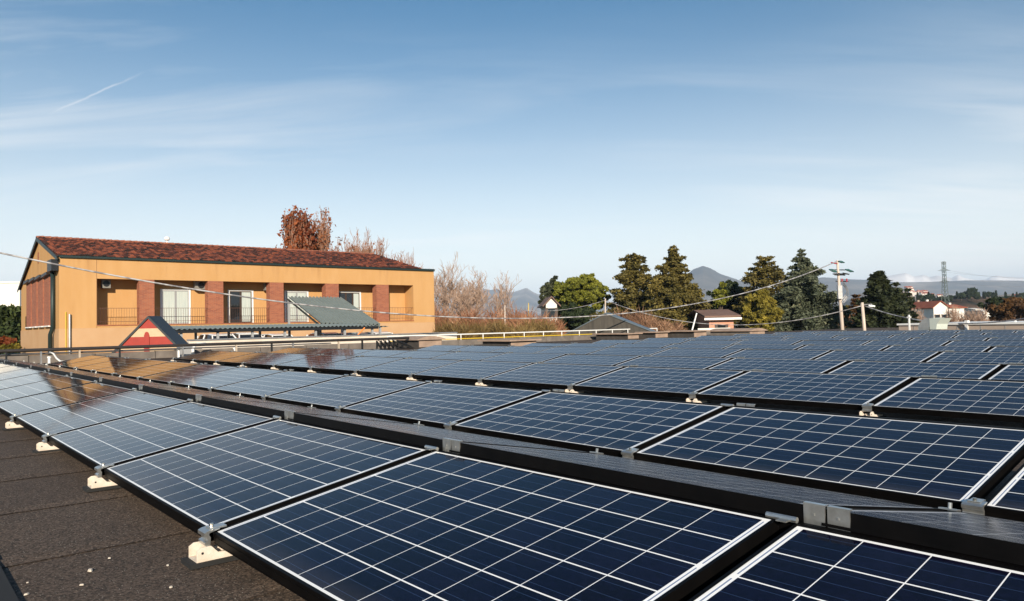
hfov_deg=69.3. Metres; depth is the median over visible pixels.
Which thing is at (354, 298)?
balcony door
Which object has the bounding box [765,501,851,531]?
ridge clamp
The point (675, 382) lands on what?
solar panel
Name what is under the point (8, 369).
solar panel
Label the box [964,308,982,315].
shed
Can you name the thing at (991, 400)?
solar panel
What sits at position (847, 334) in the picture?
solar panel
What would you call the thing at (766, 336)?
solar panel
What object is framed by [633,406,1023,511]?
solar panel
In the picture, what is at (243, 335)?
parked car
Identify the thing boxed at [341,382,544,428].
solar panel
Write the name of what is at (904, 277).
snow mountains
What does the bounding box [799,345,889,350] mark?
solar panel
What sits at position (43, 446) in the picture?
mounting foot
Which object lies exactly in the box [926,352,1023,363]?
solar panel
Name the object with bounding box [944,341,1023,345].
solar panel
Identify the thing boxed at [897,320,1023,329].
flat building
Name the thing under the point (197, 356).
solar panel
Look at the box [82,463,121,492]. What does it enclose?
mounting foot
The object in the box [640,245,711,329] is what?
cedar
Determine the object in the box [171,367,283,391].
solar panel
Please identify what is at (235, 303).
balcony door
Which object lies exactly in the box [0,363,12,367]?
solar panel
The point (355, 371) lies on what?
mounting foot
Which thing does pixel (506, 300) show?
bare tree
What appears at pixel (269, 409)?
solar panel
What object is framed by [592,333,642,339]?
skylight
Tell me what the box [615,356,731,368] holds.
solar panel
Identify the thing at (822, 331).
solar panel
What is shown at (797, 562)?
solar panel
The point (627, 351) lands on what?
solar panel
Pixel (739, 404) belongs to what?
ridge clamp
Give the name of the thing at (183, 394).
solar panel
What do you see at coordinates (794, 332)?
solar panel
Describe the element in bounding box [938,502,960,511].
end clamp
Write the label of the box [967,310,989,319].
shed
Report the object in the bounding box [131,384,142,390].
ridge clamp
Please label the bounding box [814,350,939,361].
solar panel
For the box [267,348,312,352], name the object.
solar panel
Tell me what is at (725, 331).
skylight
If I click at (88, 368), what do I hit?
solar panel
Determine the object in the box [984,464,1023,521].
solar panel
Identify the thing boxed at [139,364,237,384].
solar panel
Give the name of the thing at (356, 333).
parked car
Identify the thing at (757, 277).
cedar
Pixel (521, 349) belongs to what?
solar panel
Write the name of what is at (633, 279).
cedar
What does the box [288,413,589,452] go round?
solar panel
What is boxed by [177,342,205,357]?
equipment box
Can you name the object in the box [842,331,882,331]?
solar panel
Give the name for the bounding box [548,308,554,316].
window
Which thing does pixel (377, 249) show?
bare tree
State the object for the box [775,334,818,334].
solar panel
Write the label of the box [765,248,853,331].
blue cedar
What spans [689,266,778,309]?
mountains
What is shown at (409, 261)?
bare tree
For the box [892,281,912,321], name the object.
spruce
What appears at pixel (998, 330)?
solar panel
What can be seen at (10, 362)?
solar panel
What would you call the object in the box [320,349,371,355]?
solar panel
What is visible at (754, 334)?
solar panel
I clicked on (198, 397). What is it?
ridge clamp
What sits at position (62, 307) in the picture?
office building
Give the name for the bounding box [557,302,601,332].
evergreen shrub
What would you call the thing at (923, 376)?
ridge clamp
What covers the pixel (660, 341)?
solar panel
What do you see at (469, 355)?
solar panel
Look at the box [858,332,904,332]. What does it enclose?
solar panel
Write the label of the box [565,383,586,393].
mounting foot
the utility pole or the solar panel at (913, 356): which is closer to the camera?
the solar panel at (913, 356)
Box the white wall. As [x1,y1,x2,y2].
[187,332,456,348]
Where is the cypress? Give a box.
[967,289,970,299]
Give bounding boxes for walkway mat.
[0,566,18,600]
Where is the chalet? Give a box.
[537,296,560,320]
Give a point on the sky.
(537, 141)
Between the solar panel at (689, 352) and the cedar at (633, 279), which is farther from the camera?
the cedar at (633, 279)
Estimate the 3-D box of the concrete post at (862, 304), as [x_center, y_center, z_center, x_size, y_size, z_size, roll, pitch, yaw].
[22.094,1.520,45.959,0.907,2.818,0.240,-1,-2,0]
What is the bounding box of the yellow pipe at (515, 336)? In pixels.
[391,334,590,341]
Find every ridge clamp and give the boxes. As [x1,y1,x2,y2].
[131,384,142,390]
[186,394,202,400]
[273,410,295,420]
[424,438,461,453]
[542,389,563,391]
[721,403,755,406]
[742,369,762,370]
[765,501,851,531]
[909,375,936,377]
[998,362,1022,364]
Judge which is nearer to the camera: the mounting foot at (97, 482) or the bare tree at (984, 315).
the mounting foot at (97, 482)
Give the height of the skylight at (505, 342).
0.288 m
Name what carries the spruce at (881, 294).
on the ground
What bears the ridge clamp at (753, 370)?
attached to the ridge rail at (706, 369)
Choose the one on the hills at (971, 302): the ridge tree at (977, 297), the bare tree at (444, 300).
the ridge tree at (977, 297)
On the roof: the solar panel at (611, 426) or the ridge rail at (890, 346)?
the ridge rail at (890, 346)
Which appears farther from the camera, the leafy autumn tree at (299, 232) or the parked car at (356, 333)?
the leafy autumn tree at (299, 232)
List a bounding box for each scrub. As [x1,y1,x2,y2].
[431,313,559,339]
[603,305,687,330]
[914,315,1023,321]
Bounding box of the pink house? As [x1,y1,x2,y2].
[687,309,741,329]
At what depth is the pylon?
460.06 m
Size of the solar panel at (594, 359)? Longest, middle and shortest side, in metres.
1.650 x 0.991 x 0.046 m
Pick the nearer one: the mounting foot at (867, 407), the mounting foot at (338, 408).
the mounting foot at (867, 407)
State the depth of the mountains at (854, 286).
7016.96 m
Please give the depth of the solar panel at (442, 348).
20.77 m
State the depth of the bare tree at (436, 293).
76.60 m
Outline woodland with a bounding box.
[924,311,988,320]
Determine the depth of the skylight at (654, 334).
36.51 m
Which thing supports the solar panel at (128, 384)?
attached to the ridge rail at (783, 526)
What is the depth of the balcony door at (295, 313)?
48.56 m
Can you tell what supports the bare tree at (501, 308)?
on the ground
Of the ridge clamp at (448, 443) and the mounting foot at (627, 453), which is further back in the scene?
the mounting foot at (627, 453)
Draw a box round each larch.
[843,305,850,318]
[848,294,860,320]
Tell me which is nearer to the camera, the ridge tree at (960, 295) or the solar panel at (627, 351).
the solar panel at (627, 351)
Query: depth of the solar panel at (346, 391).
7.54 m
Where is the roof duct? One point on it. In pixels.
(933, 323)
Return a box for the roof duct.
[918,318,950,329]
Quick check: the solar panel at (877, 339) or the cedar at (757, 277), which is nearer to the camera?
the solar panel at (877, 339)
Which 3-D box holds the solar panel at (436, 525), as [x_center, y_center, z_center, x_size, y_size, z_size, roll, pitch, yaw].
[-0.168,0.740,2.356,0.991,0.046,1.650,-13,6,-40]
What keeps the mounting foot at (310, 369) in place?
on the roof
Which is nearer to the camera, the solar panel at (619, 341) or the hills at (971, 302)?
the solar panel at (619, 341)
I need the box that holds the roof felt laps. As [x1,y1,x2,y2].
[0,358,949,600]
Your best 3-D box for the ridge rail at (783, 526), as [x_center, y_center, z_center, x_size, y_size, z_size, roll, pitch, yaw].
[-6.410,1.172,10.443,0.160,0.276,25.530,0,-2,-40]
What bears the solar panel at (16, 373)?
attached to the ridge rail at (783, 526)
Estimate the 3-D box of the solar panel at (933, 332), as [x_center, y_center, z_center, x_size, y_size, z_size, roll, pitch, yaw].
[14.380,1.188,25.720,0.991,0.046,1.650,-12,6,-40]
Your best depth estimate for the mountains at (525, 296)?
9391.29 m
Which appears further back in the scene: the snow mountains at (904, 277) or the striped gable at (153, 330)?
the snow mountains at (904, 277)
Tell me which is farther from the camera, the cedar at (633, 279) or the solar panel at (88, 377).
the cedar at (633, 279)
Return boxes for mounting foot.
[2,414,25,430]
[32,432,61,452]
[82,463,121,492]
[181,523,238,569]
[307,366,322,372]
[335,405,345,411]
[352,369,368,376]
[406,373,424,380]
[444,421,457,429]
[475,377,494,386]
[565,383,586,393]
[621,447,638,458]
[686,391,709,402]
[859,402,885,416]
[961,497,986,515]
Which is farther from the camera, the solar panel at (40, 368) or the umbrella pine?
the umbrella pine
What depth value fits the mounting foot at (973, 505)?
2.80 m
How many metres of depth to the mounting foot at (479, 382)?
9.90 m
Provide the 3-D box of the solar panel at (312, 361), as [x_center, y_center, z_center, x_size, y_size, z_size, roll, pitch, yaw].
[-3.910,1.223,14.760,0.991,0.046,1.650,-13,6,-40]
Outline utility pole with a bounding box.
[829,260,853,329]
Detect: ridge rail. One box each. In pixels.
[0,362,1023,569]
[95,355,1023,428]
[233,351,1023,381]
[323,348,1023,367]
[464,345,1023,352]
[614,343,1023,347]
[689,340,950,341]
[709,334,1023,335]
[879,329,1022,330]
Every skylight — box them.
[398,336,444,348]
[477,339,541,345]
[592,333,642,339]
[635,331,669,338]
[668,330,709,337]
[707,328,767,334]
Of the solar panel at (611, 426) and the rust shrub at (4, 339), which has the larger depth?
the rust shrub at (4, 339)
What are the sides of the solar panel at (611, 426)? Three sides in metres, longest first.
1.650 x 0.991 x 0.046 m
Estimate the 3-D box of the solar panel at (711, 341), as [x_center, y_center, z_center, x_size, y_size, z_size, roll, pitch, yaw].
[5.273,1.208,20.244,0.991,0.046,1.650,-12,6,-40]
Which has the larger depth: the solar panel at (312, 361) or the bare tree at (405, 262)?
the bare tree at (405, 262)
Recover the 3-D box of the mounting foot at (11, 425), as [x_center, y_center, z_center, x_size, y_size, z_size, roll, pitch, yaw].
[-4.361,1.072,6.598,0.285,0.135,0.110,0,-2,-40]
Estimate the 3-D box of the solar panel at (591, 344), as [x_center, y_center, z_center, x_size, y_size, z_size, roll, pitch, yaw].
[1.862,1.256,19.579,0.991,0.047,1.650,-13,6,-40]
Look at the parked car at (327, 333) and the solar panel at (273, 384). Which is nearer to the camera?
the solar panel at (273, 384)
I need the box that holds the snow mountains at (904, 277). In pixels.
[866,273,1023,281]
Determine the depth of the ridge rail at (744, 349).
13.40 m
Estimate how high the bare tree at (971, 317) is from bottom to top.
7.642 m
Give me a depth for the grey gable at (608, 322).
39.95 m
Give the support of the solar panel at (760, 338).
attached to the ridge rail
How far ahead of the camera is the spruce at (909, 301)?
99.45 m
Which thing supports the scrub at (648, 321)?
on the ground
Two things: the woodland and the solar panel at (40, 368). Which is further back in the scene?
the woodland
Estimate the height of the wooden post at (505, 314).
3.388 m
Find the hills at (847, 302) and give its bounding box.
[824,291,1018,315]
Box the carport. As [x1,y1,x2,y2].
[171,323,377,338]
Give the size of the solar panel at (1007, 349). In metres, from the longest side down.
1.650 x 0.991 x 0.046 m
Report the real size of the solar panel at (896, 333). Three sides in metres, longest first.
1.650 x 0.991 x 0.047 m
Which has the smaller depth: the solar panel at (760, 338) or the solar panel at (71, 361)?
the solar panel at (71, 361)
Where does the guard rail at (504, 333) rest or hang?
on the roof ledge
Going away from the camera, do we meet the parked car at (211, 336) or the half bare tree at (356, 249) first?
the parked car at (211, 336)
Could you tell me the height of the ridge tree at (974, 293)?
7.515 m
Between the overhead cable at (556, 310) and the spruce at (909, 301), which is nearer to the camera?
the overhead cable at (556, 310)
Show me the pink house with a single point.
(727, 317)
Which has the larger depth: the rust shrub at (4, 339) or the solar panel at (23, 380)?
the rust shrub at (4, 339)
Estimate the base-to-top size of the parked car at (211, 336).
1.522 m
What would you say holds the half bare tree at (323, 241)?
on the ground
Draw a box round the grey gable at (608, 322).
[563,313,654,335]
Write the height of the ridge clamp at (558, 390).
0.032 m
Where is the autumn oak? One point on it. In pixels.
(1009, 308)
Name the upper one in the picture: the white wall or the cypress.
the cypress
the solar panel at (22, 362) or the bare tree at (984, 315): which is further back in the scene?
the bare tree at (984, 315)
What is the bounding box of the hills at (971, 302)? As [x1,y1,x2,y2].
[915,297,1016,320]
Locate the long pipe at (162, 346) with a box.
[0,337,408,364]
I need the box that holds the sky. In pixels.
[0,0,1023,304]
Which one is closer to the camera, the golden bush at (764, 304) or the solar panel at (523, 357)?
the solar panel at (523, 357)
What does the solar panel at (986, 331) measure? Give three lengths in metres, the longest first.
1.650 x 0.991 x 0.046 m
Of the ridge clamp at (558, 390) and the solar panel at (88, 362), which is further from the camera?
the solar panel at (88, 362)
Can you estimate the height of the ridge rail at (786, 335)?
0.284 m
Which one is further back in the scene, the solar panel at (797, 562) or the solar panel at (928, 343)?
the solar panel at (928, 343)
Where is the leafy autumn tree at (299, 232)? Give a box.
[275,205,317,249]
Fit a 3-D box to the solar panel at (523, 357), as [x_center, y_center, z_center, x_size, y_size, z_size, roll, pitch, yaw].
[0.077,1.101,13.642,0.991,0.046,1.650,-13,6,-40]
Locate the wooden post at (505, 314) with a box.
[504,305,505,323]
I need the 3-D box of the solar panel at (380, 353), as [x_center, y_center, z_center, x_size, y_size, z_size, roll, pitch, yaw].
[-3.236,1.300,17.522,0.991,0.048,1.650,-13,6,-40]
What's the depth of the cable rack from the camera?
27.84 m
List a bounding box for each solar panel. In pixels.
[0,360,54,366]
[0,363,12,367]
[0,365,25,372]
[0,368,42,380]
[0,372,64,389]
[0,376,93,401]
[0,382,133,420]
[5,361,73,369]
[15,390,189,441]
[16,363,92,372]
[31,366,117,376]
[48,355,106,366]
[48,369,148,381]
[48,401,275,474]
[60,357,122,368]
[72,373,185,387]
[75,358,144,371]
[93,359,169,375]
[100,378,235,395]
[104,419,429,540]
[114,362,199,379]
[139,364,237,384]
[140,386,304,406]
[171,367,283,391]
[174,351,230,360]
[194,351,255,362]
[197,396,415,424]
[212,371,344,399]
[213,450,779,600]
[217,352,283,364]
[244,354,316,366]
[266,376,427,411]
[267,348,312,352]
[275,355,357,369]
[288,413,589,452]
[292,348,340,353]
[312,356,404,372]
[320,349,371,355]
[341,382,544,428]
[351,350,408,356]
[357,358,461,376]
[389,351,452,358]
[413,360,532,381]
[418,345,466,350]
[430,352,504,359]
[449,442,942,521]
[452,346,508,351]
[452,392,725,456]
[480,353,565,362]
[482,363,624,388]
[491,346,553,352]
[523,343,571,346]
[536,347,607,353]
[544,354,639,364]
[562,343,616,346]
[573,366,745,397]
[590,347,668,355]
[594,340,641,343]
[614,344,671,347]
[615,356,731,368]
[633,340,688,343]
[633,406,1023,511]
[644,338,687,339]
[651,348,742,356]
[663,344,732,348]
[681,340,741,343]
[686,338,734,339]
[688,523,1023,600]
[696,336,739,337]
[696,371,912,410]
[708,358,848,372]
[724,344,804,348]
[726,349,830,359]
[732,338,786,339]
[734,340,800,344]
[735,334,774,334]
[740,335,785,337]
[773,332,814,333]
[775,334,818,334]
[782,335,836,337]
[784,338,844,339]
[793,340,869,344]
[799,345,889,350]
[803,331,841,331]
[813,332,857,333]
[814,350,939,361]
[819,333,868,334]
[821,508,1023,565]
[829,361,1001,378]
[833,335,892,337]
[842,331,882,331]
[843,338,911,339]
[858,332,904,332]
[864,341,949,345]
[868,333,922,334]
[872,378,1023,422]
[882,346,991,351]
[883,330,929,331]
[890,335,955,337]
[905,331,957,332]
[911,338,987,340]
[923,333,983,334]
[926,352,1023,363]
[931,330,980,330]
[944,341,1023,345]
[953,335,1023,337]
[957,331,1015,332]
[981,329,1023,330]
[983,333,1023,334]
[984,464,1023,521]
[986,338,1023,340]
[987,346,1023,351]
[988,364,1023,380]
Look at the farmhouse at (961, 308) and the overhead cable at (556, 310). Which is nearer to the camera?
the overhead cable at (556, 310)
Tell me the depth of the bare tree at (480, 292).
79.18 m
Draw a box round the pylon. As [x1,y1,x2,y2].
[938,261,949,303]
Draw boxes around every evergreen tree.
[706,280,750,314]
[712,282,732,308]
[977,296,1002,312]
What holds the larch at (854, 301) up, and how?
on the ground
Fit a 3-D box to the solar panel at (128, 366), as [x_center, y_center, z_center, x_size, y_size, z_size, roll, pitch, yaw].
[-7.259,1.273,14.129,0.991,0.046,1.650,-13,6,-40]
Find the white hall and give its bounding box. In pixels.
[0,281,20,306]
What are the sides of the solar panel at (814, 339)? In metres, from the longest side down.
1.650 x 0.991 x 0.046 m
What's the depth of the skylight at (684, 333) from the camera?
36.18 m
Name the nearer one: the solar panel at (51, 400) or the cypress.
the solar panel at (51, 400)
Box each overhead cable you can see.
[0,252,836,318]
[505,300,604,310]
[606,300,860,324]
[864,305,1023,323]
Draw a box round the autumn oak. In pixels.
[988,297,1023,320]
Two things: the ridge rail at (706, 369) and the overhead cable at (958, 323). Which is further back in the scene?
the overhead cable at (958, 323)
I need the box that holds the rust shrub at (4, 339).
[0,335,16,345]
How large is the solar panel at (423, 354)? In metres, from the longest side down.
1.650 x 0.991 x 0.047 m
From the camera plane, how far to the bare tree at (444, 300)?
70.57 m
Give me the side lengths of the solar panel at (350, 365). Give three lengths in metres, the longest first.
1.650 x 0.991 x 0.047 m
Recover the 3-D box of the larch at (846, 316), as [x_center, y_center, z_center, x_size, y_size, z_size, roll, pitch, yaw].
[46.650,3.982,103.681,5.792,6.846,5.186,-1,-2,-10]
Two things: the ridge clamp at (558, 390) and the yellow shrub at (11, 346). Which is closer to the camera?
the ridge clamp at (558, 390)
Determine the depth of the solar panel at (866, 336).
22.48 m
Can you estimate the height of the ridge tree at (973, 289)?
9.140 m
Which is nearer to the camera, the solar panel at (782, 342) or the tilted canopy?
the solar panel at (782, 342)
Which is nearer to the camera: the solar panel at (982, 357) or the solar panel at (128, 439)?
the solar panel at (128, 439)
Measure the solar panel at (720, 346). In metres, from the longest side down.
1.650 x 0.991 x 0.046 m
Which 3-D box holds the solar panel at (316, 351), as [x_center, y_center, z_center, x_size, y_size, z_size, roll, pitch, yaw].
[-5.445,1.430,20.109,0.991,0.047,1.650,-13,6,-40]
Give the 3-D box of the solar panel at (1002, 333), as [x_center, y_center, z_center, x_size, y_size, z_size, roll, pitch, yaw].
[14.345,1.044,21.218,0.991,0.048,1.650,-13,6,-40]
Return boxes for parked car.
[197,333,235,338]
[230,332,262,337]
[261,333,292,336]
[306,332,341,335]
[339,332,367,334]
[364,331,392,333]
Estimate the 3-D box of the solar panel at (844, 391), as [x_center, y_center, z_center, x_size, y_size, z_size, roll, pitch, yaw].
[2.717,0.828,7.000,0.991,0.047,1.650,-13,6,-40]
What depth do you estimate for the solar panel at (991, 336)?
19.95 m
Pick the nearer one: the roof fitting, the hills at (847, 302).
the roof fitting
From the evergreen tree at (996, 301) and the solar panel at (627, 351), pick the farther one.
the evergreen tree at (996, 301)
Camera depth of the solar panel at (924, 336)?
21.19 m
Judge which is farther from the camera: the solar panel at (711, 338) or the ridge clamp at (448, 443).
the solar panel at (711, 338)
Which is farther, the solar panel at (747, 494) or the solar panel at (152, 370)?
the solar panel at (152, 370)
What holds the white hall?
on the ground
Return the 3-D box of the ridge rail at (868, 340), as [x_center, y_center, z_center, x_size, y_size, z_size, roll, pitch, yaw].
[8.418,1.075,17.337,0.160,0.284,17.020,0,-2,-40]
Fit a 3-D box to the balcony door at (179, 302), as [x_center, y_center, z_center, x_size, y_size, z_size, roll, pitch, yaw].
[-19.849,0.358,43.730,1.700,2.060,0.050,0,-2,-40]
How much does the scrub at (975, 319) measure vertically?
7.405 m
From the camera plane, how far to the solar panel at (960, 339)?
17.93 m
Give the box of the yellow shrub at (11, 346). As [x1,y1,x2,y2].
[0,343,22,349]
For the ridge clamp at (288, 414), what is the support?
attached to the ridge rail at (783, 526)
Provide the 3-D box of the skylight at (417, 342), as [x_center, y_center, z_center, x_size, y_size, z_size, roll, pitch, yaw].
[-3.659,1.632,29.207,1.317,0.464,1.756,0,-2,-40]
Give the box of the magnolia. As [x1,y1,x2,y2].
[537,275,565,308]
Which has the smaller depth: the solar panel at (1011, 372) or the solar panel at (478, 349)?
the solar panel at (1011, 372)
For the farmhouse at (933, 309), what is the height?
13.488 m
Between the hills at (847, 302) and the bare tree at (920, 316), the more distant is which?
the hills at (847, 302)
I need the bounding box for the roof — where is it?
[0,328,1023,600]
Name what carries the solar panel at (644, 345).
attached to the ridge rail at (890, 346)
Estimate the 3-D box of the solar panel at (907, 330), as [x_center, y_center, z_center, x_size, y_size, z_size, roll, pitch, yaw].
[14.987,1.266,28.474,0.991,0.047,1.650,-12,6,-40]
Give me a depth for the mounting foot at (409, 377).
11.20 m
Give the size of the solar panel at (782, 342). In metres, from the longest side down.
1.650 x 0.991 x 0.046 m
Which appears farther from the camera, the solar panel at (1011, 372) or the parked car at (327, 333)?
the parked car at (327, 333)
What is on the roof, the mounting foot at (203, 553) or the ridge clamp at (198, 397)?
the mounting foot at (203, 553)
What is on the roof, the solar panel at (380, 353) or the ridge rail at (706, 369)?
the ridge rail at (706, 369)
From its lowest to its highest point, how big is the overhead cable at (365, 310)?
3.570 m
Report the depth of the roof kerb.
25.72 m
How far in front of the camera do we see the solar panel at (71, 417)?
6.11 m
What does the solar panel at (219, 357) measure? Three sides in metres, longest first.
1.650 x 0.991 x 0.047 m
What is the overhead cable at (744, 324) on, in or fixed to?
attached to the concrete post at (862, 304)
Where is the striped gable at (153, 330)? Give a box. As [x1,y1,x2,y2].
[112,316,187,352]
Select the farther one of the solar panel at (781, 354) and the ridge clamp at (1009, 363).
the solar panel at (781, 354)
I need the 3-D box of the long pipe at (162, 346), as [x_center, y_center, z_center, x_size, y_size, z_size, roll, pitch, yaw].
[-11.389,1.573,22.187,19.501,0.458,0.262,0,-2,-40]
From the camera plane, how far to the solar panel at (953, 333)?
22.76 m
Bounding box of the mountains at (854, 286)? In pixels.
[818,277,1023,308]
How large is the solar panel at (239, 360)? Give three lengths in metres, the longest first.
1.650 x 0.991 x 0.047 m
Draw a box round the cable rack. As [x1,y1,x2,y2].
[376,339,413,349]
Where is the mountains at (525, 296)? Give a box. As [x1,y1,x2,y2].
[436,288,615,319]
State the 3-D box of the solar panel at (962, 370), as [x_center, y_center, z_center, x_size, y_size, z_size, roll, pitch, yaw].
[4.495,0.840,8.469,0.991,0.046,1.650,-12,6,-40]
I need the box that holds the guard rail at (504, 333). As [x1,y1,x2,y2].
[387,328,656,341]
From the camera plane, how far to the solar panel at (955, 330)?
27.40 m
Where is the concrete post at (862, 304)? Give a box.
[860,302,874,330]
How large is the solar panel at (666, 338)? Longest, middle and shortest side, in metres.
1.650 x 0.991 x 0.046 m
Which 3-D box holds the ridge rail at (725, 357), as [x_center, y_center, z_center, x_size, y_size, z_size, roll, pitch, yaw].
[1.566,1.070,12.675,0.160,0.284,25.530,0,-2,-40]
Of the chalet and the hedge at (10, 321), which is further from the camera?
the chalet
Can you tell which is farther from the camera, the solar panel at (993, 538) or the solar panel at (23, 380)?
the solar panel at (23, 380)
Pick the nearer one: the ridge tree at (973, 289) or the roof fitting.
the roof fitting
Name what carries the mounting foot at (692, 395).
on the roof
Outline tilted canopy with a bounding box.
[287,296,387,335]
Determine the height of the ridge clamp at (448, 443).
0.064 m
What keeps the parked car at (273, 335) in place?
on the ground
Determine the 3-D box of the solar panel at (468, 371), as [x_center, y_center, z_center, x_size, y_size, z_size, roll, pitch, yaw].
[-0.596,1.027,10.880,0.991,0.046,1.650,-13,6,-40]
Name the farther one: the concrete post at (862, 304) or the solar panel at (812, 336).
the concrete post at (862, 304)
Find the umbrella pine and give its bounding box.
[551,273,611,309]
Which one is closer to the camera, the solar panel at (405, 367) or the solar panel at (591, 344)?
the solar panel at (405, 367)
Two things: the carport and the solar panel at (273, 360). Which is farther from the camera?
the carport
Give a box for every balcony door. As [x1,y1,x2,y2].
[160,289,190,323]
[228,290,253,322]
[284,291,308,321]
[339,291,360,309]
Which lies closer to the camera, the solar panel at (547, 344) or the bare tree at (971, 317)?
the solar panel at (547, 344)
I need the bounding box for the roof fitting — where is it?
[907,315,910,329]
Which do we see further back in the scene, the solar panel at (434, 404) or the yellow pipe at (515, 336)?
the yellow pipe at (515, 336)
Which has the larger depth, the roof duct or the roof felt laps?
the roof duct
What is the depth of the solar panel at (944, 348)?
13.23 m
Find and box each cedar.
[590,252,653,319]
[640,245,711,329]
[732,255,785,327]
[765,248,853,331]
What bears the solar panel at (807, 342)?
attached to the ridge rail at (868, 340)
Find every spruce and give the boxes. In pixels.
[844,270,916,328]
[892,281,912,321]
[902,288,919,322]
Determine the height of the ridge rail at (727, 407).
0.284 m
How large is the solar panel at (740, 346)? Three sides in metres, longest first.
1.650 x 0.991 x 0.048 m
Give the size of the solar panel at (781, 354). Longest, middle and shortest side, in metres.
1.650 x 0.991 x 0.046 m
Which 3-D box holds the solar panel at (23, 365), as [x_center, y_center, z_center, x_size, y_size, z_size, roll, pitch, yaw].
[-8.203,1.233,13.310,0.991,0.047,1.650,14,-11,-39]
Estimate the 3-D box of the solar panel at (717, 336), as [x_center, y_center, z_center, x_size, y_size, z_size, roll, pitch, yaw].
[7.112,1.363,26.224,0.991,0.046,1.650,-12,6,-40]
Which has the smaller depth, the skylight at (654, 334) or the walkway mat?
the walkway mat
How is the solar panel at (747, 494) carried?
attached to the ridge rail at (783, 526)
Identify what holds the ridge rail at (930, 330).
on the roof
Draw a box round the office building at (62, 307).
[17,236,434,354]
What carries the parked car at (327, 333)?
on the ground
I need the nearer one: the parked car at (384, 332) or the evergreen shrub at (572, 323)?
the parked car at (384, 332)
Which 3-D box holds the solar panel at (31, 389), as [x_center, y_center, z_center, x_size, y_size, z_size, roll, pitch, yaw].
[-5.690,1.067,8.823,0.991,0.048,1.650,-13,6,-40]
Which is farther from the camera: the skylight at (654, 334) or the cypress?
the cypress
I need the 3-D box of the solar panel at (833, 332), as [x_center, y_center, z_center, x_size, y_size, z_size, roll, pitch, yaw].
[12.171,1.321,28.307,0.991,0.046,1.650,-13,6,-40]
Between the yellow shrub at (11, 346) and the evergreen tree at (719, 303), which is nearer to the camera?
the yellow shrub at (11, 346)
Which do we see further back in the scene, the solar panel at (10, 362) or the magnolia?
the magnolia
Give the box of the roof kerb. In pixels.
[0,331,709,362]
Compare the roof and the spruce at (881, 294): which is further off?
the spruce at (881, 294)
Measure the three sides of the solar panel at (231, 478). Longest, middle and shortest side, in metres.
1.650 x 0.991 x 0.047 m
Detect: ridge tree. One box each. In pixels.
[956,292,965,300]
[966,287,977,291]
[971,291,979,299]
[973,294,980,300]
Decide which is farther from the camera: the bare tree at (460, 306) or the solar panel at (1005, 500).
the bare tree at (460, 306)
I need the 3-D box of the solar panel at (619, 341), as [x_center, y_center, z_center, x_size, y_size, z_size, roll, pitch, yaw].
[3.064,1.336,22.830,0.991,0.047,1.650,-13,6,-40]
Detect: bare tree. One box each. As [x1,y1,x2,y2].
[308,207,341,250]
[339,231,384,253]
[350,229,388,256]
[376,235,409,263]
[404,250,422,267]
[421,266,446,310]
[422,251,486,319]
[445,285,493,319]
[458,266,500,316]
[488,272,521,317]
[491,297,514,316]
[912,308,925,321]
[942,305,961,321]
[961,306,982,321]
[973,309,993,320]
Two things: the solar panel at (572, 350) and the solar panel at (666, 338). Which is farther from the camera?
the solar panel at (666, 338)
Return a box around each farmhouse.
[911,300,950,319]
[948,303,966,318]
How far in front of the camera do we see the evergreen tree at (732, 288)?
116.09 m
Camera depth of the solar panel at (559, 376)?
9.47 m
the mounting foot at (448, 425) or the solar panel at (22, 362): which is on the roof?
the mounting foot at (448, 425)
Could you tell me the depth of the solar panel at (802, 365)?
9.78 m
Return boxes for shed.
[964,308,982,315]
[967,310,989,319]
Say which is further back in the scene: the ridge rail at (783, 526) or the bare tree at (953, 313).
the bare tree at (953, 313)
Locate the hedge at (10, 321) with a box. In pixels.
[0,304,20,353]
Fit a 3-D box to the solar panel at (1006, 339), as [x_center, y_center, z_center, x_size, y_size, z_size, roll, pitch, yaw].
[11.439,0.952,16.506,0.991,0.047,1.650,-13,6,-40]
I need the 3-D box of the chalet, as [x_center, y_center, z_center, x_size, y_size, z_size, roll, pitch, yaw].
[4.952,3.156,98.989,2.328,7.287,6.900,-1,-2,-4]
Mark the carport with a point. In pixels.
(228, 329)
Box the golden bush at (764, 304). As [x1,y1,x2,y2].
[739,288,784,331]
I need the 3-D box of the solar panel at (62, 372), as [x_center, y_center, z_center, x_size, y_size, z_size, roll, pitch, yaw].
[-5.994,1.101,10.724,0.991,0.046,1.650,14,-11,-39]
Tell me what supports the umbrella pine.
on the ground
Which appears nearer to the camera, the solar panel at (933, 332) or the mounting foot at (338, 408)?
the mounting foot at (338, 408)

